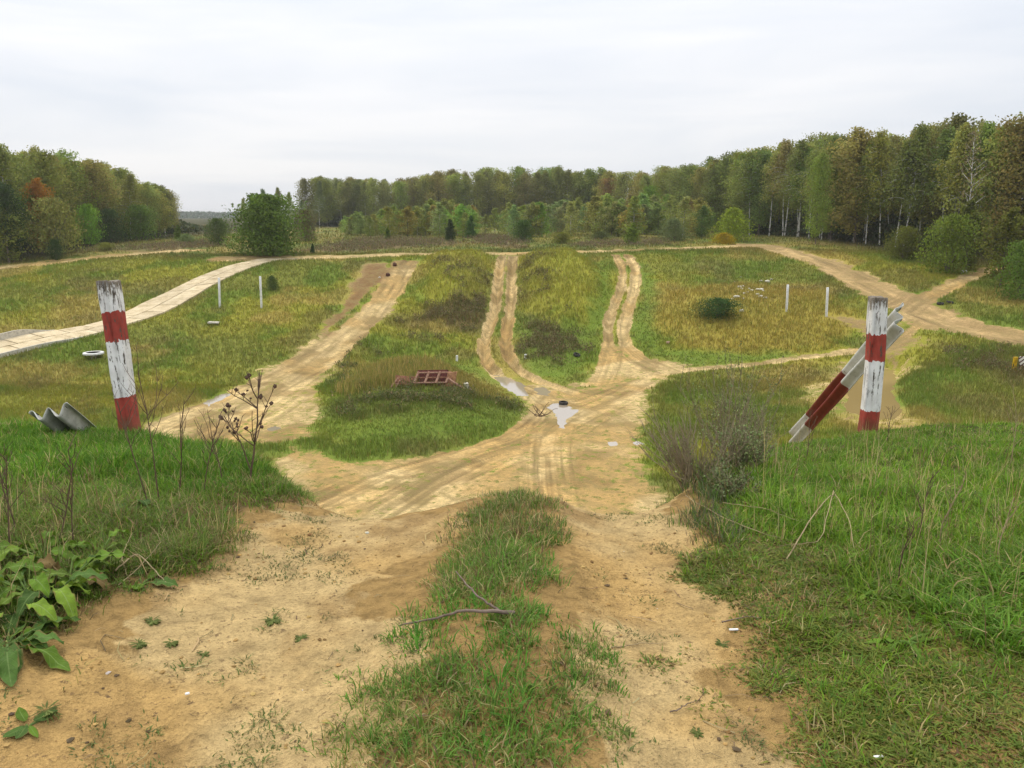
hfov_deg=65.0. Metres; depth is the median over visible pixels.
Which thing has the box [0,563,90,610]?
burdock
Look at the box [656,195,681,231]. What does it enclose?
young tree
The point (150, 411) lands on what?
dry weed
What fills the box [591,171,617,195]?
leafy tree
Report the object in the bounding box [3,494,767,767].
soil crumbs
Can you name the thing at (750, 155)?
birch tree
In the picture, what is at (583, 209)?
young tree
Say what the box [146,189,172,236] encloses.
leafy tree
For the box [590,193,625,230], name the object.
young tree
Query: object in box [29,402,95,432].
sheet
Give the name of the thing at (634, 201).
young tree
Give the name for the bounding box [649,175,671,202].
leafy tree
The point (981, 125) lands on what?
leafy tree
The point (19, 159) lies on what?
leafy tree
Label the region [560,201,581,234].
young tree
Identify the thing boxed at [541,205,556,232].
young tree
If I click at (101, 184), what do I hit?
leafy tree
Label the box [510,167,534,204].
leafy tree
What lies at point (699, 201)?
young tree
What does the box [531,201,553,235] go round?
young tree
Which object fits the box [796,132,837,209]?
leafy tree
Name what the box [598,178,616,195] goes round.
autumn tree
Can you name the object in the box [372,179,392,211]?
leafy tree
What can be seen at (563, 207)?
young tree
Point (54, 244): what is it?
shrub
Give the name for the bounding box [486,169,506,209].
birch tree
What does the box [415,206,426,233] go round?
young tree
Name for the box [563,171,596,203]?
leafy tree
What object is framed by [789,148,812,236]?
birch tree
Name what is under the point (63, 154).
leafy tree
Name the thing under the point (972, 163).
bare birch
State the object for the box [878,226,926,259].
shrub
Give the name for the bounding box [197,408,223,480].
dry weed
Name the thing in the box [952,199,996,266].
shrub
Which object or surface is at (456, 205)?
young tree
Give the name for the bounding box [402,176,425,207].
leafy tree
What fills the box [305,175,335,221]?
leafy tree
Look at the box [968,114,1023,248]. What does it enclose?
leafy tree
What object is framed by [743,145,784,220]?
leafy tree
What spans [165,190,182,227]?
leafy tree
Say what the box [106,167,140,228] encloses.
leafy tree
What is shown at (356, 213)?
young tree
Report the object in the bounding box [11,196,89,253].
shrub
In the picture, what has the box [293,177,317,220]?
leafy tree
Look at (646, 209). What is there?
young tree
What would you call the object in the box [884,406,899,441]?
dry weed
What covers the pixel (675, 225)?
grey willow
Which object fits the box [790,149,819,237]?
birch tree
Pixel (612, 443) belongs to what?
puddle
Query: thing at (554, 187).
leafy tree
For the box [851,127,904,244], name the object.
birch tree
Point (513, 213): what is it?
young tree
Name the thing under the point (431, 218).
young tree
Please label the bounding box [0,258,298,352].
concrete road
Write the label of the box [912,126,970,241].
birch tree
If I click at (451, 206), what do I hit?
young tree
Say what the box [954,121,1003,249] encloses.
birch tree
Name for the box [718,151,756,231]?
leafy tree
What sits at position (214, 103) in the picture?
sky
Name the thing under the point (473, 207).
young tree
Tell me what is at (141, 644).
weed
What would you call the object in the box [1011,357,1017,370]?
yellow post
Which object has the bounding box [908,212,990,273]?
shrub
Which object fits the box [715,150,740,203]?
leafy tree
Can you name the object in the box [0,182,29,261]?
leafy tree
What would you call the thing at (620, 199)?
young tree
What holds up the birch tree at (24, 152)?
on the ground at (582, 466)
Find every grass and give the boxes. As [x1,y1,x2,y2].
[0,224,1023,505]
[0,406,1023,767]
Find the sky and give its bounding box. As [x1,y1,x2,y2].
[0,0,1023,214]
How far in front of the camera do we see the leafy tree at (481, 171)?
288.71 m
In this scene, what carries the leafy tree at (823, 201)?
on the ground at (582, 466)
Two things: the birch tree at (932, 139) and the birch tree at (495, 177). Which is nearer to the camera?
the birch tree at (932, 139)
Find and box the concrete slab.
[207,321,218,323]
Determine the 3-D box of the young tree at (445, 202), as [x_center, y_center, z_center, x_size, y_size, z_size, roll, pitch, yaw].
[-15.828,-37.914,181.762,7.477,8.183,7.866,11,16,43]
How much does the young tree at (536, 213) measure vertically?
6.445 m
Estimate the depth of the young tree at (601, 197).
172.91 m
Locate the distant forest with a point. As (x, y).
(199, 214)
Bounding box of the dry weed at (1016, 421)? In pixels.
[1003,380,1023,462]
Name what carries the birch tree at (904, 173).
on the ground at (582, 466)
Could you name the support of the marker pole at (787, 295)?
on the ground at (582, 466)
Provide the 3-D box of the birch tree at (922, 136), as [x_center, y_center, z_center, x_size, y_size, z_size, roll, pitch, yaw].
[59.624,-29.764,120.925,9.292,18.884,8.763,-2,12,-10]
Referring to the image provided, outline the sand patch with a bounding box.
[844,369,901,419]
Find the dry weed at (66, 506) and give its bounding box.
[41,448,81,540]
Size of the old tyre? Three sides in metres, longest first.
0.740 x 0.740 x 0.260 m
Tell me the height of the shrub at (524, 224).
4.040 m
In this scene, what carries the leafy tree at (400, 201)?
on the ground at (582, 466)
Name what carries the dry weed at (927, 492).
on the ground at (582, 466)
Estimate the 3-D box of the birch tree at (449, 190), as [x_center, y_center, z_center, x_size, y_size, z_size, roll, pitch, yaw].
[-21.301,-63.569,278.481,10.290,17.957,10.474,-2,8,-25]
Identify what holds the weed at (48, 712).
on the ground at (582, 466)
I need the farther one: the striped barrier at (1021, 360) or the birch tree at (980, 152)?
the birch tree at (980, 152)
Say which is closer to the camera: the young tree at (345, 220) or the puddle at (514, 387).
the puddle at (514, 387)
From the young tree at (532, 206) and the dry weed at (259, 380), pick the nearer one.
the dry weed at (259, 380)
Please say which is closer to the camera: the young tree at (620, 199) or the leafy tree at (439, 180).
the young tree at (620, 199)
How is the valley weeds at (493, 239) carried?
on the ground at (582, 466)
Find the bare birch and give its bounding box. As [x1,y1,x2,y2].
[956,130,988,248]
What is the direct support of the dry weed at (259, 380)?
on the ground at (582, 466)
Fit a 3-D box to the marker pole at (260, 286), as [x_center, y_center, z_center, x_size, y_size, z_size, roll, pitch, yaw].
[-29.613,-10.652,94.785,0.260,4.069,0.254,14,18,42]
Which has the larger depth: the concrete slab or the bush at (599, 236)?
the bush at (599, 236)
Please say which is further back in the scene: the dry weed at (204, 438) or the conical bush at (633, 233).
the conical bush at (633, 233)
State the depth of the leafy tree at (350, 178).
281.32 m
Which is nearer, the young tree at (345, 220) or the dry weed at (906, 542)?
the dry weed at (906, 542)
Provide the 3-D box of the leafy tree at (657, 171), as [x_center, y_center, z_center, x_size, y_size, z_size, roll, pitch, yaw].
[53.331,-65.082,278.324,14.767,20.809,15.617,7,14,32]
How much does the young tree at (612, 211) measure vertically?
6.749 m
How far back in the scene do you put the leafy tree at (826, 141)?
166.12 m
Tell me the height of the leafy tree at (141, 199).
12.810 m
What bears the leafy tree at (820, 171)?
on the ground at (582, 466)
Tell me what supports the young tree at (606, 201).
on the ground at (582, 466)
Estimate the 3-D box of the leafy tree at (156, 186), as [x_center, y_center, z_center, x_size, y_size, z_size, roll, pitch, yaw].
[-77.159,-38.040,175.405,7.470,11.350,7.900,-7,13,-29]
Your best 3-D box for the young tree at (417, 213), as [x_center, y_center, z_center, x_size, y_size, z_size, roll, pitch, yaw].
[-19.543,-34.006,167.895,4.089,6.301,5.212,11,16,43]
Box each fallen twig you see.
[399,571,514,625]
[670,700,697,711]
[722,616,761,622]
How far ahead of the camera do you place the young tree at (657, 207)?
167.10 m
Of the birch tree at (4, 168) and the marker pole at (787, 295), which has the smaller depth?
the marker pole at (787, 295)
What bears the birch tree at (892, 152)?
on the ground at (582, 466)
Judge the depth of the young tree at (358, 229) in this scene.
167.49 m
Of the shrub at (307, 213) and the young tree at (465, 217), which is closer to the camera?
the shrub at (307, 213)
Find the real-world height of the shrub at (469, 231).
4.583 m
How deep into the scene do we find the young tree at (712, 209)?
181.05 m
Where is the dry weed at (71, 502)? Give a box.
[55,428,76,539]
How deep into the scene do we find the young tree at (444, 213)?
173.26 m
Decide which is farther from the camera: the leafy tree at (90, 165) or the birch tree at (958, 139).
the leafy tree at (90, 165)
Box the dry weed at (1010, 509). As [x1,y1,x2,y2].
[992,493,1023,559]
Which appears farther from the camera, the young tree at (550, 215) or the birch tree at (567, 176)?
the birch tree at (567, 176)
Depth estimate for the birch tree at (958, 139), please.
113.74 m
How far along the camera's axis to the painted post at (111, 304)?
6.89 m
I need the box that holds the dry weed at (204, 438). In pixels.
[194,405,225,489]
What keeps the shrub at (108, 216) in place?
on the ground at (582, 466)
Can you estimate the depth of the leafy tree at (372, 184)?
270.76 m
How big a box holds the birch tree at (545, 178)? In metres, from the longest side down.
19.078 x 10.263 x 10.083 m
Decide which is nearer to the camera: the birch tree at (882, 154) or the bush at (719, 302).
the bush at (719, 302)
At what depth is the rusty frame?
66.80 m
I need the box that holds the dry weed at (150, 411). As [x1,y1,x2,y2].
[121,340,177,500]
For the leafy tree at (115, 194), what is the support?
on the ground at (582, 466)
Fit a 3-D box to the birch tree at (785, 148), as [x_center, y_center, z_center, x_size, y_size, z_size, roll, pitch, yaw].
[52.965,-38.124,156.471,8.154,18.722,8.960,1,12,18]
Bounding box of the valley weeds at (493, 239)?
[85,232,1023,415]
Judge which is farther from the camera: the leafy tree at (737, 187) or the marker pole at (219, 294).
the leafy tree at (737, 187)
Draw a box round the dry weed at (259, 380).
[220,369,276,482]
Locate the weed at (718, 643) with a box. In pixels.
[715,638,729,647]
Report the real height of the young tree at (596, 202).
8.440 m
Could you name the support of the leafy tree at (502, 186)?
on the ground at (582, 466)
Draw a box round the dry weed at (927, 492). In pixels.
[911,460,942,536]
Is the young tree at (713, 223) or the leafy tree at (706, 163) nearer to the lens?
the young tree at (713, 223)
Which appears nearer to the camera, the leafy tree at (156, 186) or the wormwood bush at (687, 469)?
the wormwood bush at (687, 469)
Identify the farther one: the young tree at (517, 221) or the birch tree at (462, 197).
the birch tree at (462, 197)
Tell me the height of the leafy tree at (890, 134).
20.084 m
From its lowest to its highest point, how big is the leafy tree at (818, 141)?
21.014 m
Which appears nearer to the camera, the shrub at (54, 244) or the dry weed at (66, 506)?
the dry weed at (66, 506)
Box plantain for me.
[3,707,57,738]
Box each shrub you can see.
[0,206,32,262]
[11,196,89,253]
[43,238,66,259]
[70,202,106,244]
[92,208,130,242]
[93,242,114,251]
[120,204,165,239]
[173,226,181,240]
[264,275,278,290]
[291,208,323,240]
[310,243,314,252]
[385,228,390,238]
[464,215,476,237]
[506,219,537,241]
[547,232,574,243]
[691,205,715,238]
[709,232,736,244]
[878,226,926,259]
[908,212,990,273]
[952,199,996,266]
[974,207,1023,284]
[985,239,1023,299]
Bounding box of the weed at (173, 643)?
[163,638,178,647]
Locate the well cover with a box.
[82,351,103,358]
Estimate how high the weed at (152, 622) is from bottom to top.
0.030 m
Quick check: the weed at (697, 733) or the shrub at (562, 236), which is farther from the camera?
the shrub at (562, 236)
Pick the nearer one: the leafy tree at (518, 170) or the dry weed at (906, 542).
the dry weed at (906, 542)
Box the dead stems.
[26,441,1023,767]
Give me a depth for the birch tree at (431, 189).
271.66 m
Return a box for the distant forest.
[176,210,296,218]
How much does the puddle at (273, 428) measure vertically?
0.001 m
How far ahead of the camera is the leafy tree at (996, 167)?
109.63 m
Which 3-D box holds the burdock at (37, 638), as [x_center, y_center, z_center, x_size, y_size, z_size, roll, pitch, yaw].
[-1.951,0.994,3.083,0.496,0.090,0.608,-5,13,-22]
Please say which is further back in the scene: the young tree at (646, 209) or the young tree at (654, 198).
the young tree at (654, 198)
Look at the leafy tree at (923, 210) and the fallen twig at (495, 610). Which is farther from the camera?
the leafy tree at (923, 210)
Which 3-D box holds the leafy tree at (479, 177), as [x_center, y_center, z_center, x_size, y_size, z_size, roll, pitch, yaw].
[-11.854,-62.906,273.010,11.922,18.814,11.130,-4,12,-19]
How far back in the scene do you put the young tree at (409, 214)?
159.36 m
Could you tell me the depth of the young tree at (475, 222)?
162.33 m
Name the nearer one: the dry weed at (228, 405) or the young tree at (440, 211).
the dry weed at (228, 405)
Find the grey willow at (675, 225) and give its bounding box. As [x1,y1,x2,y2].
[654,217,691,240]
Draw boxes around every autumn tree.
[19,177,55,252]
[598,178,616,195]
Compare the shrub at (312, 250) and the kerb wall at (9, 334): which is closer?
the kerb wall at (9, 334)
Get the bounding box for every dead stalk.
[115,534,171,587]
[611,643,658,647]
[685,495,797,538]
[783,490,855,558]
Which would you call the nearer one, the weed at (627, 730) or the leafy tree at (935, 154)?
the weed at (627, 730)
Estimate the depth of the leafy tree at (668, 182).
210.37 m
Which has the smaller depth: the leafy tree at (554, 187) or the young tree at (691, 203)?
the young tree at (691, 203)
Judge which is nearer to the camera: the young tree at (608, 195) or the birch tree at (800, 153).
the birch tree at (800, 153)
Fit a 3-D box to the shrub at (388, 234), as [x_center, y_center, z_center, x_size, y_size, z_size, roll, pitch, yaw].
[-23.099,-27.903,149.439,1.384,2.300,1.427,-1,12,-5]
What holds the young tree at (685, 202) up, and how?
on the ground at (582, 466)
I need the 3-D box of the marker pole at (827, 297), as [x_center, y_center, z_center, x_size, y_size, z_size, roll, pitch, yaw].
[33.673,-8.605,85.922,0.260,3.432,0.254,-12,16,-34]
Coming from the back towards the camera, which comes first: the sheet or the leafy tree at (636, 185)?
the leafy tree at (636, 185)
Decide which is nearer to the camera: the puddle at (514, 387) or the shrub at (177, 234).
the puddle at (514, 387)
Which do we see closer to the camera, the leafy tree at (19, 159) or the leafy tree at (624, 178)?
the leafy tree at (19, 159)
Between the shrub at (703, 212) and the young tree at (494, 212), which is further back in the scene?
the young tree at (494, 212)
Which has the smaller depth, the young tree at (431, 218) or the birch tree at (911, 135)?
the birch tree at (911, 135)
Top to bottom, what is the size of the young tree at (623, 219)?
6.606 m
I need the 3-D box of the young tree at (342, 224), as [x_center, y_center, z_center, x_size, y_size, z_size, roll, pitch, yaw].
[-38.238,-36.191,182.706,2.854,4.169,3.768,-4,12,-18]
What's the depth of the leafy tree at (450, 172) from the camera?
283.26 m
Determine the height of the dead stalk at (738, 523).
0.139 m
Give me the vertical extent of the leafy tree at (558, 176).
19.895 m
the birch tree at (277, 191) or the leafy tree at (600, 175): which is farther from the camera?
the leafy tree at (600, 175)
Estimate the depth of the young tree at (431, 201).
185.20 m
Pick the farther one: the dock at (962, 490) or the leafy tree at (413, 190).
the leafy tree at (413, 190)
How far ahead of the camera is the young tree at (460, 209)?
159.26 m
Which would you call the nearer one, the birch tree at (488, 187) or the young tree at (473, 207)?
the young tree at (473, 207)
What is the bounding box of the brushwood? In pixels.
[528,402,557,416]
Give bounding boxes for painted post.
[96,280,141,431]
[857,296,887,432]
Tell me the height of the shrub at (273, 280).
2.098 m
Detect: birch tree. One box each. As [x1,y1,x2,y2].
[0,143,33,232]
[15,149,27,164]
[25,145,38,172]
[116,172,142,236]
[160,185,178,235]
[275,188,281,227]
[284,192,297,223]
[298,200,304,220]
[309,181,327,227]
[327,181,349,219]
[356,182,375,214]
[387,185,399,207]
[419,174,443,208]
[439,175,462,203]
[458,176,475,207]
[460,170,470,202]
[472,170,499,214]
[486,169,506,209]
[525,171,550,205]
[527,169,543,202]
[534,170,555,217]
[553,169,577,202]
[611,177,627,202]
[697,158,725,207]
[700,160,717,205]
[716,165,734,216]
[722,149,746,209]
[732,151,766,234]
[757,151,786,234]
[763,138,792,235]
[771,147,800,235]
[773,139,813,235]
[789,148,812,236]
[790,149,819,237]
[804,142,817,217]
[804,150,839,238]
[828,134,843,144]
[837,141,880,236]
[847,139,892,242]
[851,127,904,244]
[873,121,940,245]
[874,137,929,246]
[879,139,900,223]
[890,130,926,219]
[903,125,937,229]
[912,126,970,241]
[922,126,990,220]
[925,122,987,229]
[952,129,1000,203]
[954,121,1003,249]
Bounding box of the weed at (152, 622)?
[143,615,161,625]
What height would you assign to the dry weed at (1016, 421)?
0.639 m
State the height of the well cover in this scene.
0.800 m
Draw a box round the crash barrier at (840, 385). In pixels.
[789,302,903,443]
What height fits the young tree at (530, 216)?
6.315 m
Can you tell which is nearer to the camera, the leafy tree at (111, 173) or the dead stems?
the dead stems
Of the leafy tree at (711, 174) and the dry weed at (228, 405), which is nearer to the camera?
the dry weed at (228, 405)
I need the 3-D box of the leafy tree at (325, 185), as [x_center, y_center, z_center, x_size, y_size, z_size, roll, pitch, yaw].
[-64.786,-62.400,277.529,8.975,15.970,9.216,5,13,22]
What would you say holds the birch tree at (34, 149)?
on the ground at (582, 466)
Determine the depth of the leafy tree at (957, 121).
124.40 m
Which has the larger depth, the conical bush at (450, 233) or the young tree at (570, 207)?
the young tree at (570, 207)
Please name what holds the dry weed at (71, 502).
on the ground at (582, 466)
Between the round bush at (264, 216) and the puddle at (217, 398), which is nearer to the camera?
the puddle at (217, 398)
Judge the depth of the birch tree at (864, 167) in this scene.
127.35 m
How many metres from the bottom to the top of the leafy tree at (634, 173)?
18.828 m
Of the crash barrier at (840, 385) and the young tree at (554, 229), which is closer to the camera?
the crash barrier at (840, 385)
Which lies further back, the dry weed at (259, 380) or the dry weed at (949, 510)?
the dry weed at (259, 380)
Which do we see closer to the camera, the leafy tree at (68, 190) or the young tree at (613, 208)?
the leafy tree at (68, 190)
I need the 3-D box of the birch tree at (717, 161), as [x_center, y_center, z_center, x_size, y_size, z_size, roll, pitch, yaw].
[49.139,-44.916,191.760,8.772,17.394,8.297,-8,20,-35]
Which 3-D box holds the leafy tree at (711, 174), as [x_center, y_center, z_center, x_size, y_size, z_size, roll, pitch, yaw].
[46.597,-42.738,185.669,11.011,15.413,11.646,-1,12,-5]
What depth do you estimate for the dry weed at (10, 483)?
4.25 m
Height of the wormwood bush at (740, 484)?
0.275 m
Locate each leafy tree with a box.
[0,150,48,251]
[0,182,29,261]
[11,188,67,252]
[20,149,81,233]
[32,164,85,238]
[47,157,108,242]
[53,147,93,208]
[73,159,129,240]
[78,164,118,233]
[87,168,130,239]
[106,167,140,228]
[107,172,123,229]
[115,175,152,236]
[137,181,163,236]
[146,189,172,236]
[150,183,177,235]
[164,191,176,227]
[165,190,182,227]
[167,189,181,218]
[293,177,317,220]
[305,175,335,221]
[306,177,331,217]
[315,180,338,226]
[328,177,343,220]
[331,180,355,219]
[339,176,360,216]
[341,179,373,216]
[359,177,385,218]
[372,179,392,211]
[387,181,411,219]
[389,178,410,200]
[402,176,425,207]
[408,173,434,207]
[421,170,457,202]
[439,169,462,198]
[443,172,470,207]
[463,171,491,220]
[470,168,493,219]
[476,167,503,225]
[485,171,516,219]
[500,165,529,206]
[509,172,542,206]
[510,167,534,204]
[532,167,554,199]
[544,167,574,206]
[545,173,563,204]
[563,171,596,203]
[575,168,598,203]
[586,174,601,198]
[588,174,609,194]
[589,167,608,195]
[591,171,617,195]
[608,171,639,201]
[624,172,648,198]
[625,170,641,198]
[629,174,654,196]
[636,174,656,195]
[642,185,663,225]
[649,165,671,175]
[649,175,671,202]
[651,171,674,222]
[653,166,674,174]
[658,165,685,204]
[667,163,703,201]
[675,164,699,204]
[682,167,707,209]
[693,164,725,231]
[699,155,751,225]
[700,156,715,167]
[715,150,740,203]
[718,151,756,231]
[722,159,763,230]
[736,148,781,234]
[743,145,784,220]
[762,142,796,225]
[790,139,812,212]
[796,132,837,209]
[796,141,853,239]
[799,151,835,243]
[800,141,852,238]
[801,134,847,215]
[801,136,831,221]
[815,126,896,242]
[842,138,879,226]
[871,135,920,222]
[885,133,905,219]
[889,127,945,233]
[910,112,985,240]
[919,123,945,231]
[954,125,1022,251]
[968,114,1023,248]
[974,119,1006,213]
[1008,138,1023,212]
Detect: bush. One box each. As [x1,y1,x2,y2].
[169,233,197,242]
[197,217,231,244]
[219,193,317,255]
[443,219,456,240]
[590,231,611,239]
[621,222,641,242]
[624,391,749,488]
[672,341,791,460]
[683,297,749,320]
[698,412,777,471]
[703,456,760,501]
[711,384,790,448]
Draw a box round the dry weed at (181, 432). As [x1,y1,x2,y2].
[164,384,195,492]
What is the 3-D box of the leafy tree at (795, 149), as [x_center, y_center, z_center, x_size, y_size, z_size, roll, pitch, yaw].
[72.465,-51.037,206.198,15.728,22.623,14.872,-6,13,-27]
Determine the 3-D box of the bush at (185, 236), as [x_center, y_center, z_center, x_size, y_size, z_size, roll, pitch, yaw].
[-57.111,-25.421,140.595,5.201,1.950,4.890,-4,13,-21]
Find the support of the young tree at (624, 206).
on the ground at (582, 466)
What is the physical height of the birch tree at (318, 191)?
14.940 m
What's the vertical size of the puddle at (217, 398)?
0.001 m
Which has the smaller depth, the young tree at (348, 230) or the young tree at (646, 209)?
the young tree at (646, 209)
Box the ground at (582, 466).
[0,218,1023,767]
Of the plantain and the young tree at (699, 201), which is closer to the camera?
the plantain
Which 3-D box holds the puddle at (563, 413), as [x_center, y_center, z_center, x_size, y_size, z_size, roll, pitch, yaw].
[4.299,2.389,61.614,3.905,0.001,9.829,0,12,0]
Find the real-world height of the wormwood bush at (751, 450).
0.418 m
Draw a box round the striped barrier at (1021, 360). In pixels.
[1018,356,1023,369]
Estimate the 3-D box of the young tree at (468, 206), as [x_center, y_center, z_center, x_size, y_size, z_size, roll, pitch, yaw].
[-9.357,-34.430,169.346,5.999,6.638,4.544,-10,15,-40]
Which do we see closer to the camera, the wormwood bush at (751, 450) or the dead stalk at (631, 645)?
the dead stalk at (631, 645)
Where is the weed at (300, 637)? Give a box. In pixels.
[294,632,309,641]
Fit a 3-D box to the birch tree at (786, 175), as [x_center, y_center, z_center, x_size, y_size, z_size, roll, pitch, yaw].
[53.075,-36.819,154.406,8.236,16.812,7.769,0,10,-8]
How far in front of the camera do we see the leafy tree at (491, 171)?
281.21 m
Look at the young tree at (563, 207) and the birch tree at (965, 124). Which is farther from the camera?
the young tree at (563, 207)
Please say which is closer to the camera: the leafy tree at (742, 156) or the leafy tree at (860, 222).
the leafy tree at (860, 222)
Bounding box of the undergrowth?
[1,196,1023,251]
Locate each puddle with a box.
[203,393,230,405]
[267,426,280,430]
[493,375,528,395]
[534,385,550,395]
[547,403,578,428]
[608,442,617,445]
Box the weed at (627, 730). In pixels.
[611,723,635,738]
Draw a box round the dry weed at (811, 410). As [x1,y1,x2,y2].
[806,402,817,458]
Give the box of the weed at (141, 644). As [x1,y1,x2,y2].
[129,638,150,648]
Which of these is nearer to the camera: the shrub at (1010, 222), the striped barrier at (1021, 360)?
the striped barrier at (1021, 360)
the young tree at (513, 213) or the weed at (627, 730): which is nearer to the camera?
the weed at (627, 730)
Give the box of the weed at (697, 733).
[689,726,703,737]
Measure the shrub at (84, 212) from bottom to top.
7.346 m
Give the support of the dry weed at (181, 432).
on the ground at (582, 466)
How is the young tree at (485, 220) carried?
on the ground at (582, 466)
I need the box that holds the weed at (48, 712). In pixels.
[29,700,62,724]
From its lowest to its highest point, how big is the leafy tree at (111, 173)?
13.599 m
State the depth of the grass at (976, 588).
3.81 m
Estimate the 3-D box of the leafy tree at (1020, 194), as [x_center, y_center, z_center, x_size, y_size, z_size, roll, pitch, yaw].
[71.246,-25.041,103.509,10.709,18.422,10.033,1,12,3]
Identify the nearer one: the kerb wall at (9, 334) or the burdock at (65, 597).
the burdock at (65, 597)
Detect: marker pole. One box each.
[218,278,220,307]
[259,276,262,307]
[785,285,788,311]
[825,287,828,316]
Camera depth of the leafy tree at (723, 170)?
180.67 m
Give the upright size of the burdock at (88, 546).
0.118 m
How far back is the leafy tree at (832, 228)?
135.60 m
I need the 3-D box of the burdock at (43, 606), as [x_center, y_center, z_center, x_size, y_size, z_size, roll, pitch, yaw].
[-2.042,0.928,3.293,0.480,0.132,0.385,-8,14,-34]
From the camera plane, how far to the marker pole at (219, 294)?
94.47 m
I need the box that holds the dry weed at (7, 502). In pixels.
[0,454,31,551]
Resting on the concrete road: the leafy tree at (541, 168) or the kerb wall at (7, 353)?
the kerb wall at (7, 353)
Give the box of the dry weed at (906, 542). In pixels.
[898,517,919,577]
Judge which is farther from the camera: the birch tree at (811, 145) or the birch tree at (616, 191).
the birch tree at (616, 191)
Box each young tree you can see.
[337,216,346,232]
[341,217,352,231]
[344,218,355,234]
[346,211,363,234]
[353,215,367,234]
[375,208,385,234]
[377,211,392,234]
[378,206,399,235]
[394,205,419,236]
[395,209,406,234]
[410,206,428,234]
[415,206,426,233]
[416,198,435,231]
[417,204,435,232]
[422,205,442,234]
[427,202,449,236]
[430,198,453,232]
[435,207,452,233]
[445,204,459,235]
[446,204,475,236]
[449,199,456,226]
[449,204,459,225]
[454,212,468,236]
[459,204,479,234]
[468,209,487,233]
[470,205,481,228]
[475,210,483,232]
[481,214,492,232]
[486,208,502,231]
[494,213,509,230]
[496,202,512,234]
[503,204,523,235]
[511,212,522,235]
[517,205,527,226]
[519,205,536,234]
[523,202,544,235]
[529,204,544,236]
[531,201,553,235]
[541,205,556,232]
[548,200,577,228]
[549,204,556,230]
[552,201,574,232]
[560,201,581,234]
[572,196,583,230]
[577,195,606,232]
[578,204,590,230]
[589,197,617,233]
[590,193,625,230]
[590,194,604,233]
[598,201,626,235]
[606,202,623,235]
[612,204,627,234]
[613,198,626,229]
[617,204,647,232]
[619,196,650,235]
[625,194,632,204]
[637,193,656,233]
[637,204,655,234]
[645,202,668,233]
[650,194,666,231]
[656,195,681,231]
[664,199,683,225]
[673,196,695,235]
[685,198,695,232]
[686,197,716,232]
[694,208,721,233]
[707,207,717,232]
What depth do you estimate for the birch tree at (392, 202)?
277.02 m
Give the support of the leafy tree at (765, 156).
on the ground at (582, 466)
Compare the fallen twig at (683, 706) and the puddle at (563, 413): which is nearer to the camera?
the fallen twig at (683, 706)
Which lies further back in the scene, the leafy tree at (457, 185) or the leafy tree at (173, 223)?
the leafy tree at (457, 185)
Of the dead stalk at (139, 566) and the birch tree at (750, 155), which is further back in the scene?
the birch tree at (750, 155)
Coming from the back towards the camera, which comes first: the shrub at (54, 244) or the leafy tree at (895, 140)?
the leafy tree at (895, 140)
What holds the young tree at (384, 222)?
on the ground at (582, 466)
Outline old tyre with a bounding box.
[559,400,567,404]
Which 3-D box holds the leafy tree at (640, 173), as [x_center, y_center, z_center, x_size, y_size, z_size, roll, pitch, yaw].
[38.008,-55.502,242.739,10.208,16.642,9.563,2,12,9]
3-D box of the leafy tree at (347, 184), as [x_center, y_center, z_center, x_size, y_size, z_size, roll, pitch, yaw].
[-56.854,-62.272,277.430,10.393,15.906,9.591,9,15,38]
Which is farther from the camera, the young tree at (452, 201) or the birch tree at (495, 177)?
the birch tree at (495, 177)
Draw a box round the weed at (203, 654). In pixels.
[196,651,209,657]
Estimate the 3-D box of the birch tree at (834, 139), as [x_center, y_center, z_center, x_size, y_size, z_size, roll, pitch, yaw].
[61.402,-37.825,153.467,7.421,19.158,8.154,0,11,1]
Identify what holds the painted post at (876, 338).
on the ground at (582, 466)
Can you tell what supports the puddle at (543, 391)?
on the ground at (582, 466)
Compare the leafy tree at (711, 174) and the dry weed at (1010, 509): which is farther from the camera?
the leafy tree at (711, 174)
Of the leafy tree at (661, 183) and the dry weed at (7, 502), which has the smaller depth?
the dry weed at (7, 502)
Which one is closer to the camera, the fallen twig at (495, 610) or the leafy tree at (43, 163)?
the fallen twig at (495, 610)
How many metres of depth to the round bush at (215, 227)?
137.06 m
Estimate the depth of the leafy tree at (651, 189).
184.46 m
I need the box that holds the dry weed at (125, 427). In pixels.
[110,380,150,498]
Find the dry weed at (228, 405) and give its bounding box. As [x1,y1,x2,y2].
[218,403,249,468]
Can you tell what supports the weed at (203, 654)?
on the ground at (582, 466)
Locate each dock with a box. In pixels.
[843,586,924,611]
[863,631,941,661]
[944,486,982,497]
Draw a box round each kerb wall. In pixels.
[0,329,50,339]
[0,336,82,357]
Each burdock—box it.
[0,530,99,571]
[0,549,131,593]
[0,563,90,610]
[0,568,108,621]
[0,586,76,627]
[0,611,80,686]
[68,528,133,565]
[129,565,178,588]
[136,498,177,518]
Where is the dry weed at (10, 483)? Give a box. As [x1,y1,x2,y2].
[0,445,15,527]
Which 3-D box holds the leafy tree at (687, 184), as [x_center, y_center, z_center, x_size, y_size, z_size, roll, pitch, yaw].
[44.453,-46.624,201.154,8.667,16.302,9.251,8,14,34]
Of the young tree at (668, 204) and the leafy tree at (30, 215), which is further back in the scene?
the young tree at (668, 204)
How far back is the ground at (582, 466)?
4.41 m
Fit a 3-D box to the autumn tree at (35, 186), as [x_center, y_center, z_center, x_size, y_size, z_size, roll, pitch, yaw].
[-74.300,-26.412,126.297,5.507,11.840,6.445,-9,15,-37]
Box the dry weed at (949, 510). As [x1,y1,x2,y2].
[939,468,965,546]
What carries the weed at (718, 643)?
on the ground at (582, 466)
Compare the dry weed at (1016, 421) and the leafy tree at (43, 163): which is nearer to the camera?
the dry weed at (1016, 421)
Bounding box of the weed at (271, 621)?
[262,614,283,626]
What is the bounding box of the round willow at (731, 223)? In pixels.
[705,206,760,242]
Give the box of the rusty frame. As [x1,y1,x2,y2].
[391,370,460,387]

